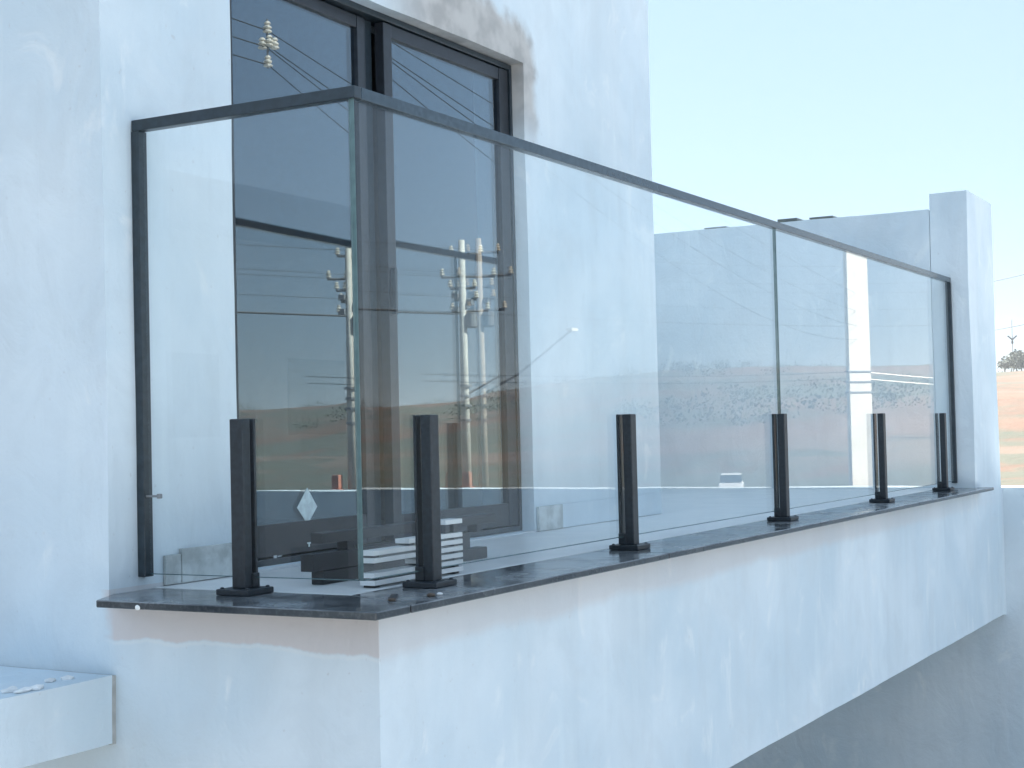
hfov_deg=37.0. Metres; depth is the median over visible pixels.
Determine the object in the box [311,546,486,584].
window profile
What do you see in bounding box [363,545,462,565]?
window profile
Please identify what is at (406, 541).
window profile
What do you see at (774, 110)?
sky
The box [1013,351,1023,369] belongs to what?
hill tree
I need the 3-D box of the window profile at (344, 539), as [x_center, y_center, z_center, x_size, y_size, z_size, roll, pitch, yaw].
[-0.255,0.372,3.870,0.035,0.046,0.800,-2,-2,29]
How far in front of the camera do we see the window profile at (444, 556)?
3.67 m
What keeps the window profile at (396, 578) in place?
on the house
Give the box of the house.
[0,0,1004,767]
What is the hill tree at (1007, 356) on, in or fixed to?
on the ground
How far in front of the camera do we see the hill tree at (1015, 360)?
402.16 m
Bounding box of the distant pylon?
[1007,320,1016,369]
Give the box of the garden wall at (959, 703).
[730,486,1023,767]
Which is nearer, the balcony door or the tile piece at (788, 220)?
the balcony door
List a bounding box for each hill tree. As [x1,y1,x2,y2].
[997,359,1012,371]
[1001,352,1018,371]
[1008,358,1023,369]
[1010,349,1023,370]
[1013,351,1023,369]
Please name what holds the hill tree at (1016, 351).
on the ground
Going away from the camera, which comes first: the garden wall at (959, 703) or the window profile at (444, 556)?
the window profile at (444, 556)
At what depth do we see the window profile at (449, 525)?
3.70 m
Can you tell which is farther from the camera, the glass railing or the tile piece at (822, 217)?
the tile piece at (822, 217)
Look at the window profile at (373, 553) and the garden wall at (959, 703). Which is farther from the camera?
the garden wall at (959, 703)
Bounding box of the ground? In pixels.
[997,371,1023,485]
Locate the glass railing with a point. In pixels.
(427, 571)
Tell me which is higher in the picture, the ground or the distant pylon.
the distant pylon
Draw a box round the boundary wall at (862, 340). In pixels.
[654,191,999,488]
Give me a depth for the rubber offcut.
3.18 m
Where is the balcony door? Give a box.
[229,0,521,566]
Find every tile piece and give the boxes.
[704,226,726,228]
[777,218,801,222]
[809,216,835,219]
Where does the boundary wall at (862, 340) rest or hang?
on the house
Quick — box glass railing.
[131,85,957,595]
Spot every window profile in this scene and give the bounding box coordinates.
[301,533,469,571]
[311,513,495,549]
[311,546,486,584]
[360,566,462,587]
[363,539,462,557]
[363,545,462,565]
[364,559,462,579]
[395,532,462,545]
[405,552,462,565]
[441,518,461,533]
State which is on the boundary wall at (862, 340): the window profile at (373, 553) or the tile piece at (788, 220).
the tile piece at (788, 220)
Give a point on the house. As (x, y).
(506, 318)
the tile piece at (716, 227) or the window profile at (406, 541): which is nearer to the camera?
the window profile at (406, 541)
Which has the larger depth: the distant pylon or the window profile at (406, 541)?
the distant pylon
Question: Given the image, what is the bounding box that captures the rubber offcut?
[388,594,397,598]
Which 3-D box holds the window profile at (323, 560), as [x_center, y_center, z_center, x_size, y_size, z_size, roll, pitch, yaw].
[-0.297,0.414,3.790,0.035,0.040,0.700,-2,-2,29]
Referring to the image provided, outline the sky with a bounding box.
[647,0,1023,371]
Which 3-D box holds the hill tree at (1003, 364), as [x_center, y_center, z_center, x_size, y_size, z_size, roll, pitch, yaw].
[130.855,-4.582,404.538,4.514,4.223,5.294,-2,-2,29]
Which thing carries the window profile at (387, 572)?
on the window profile at (396, 578)

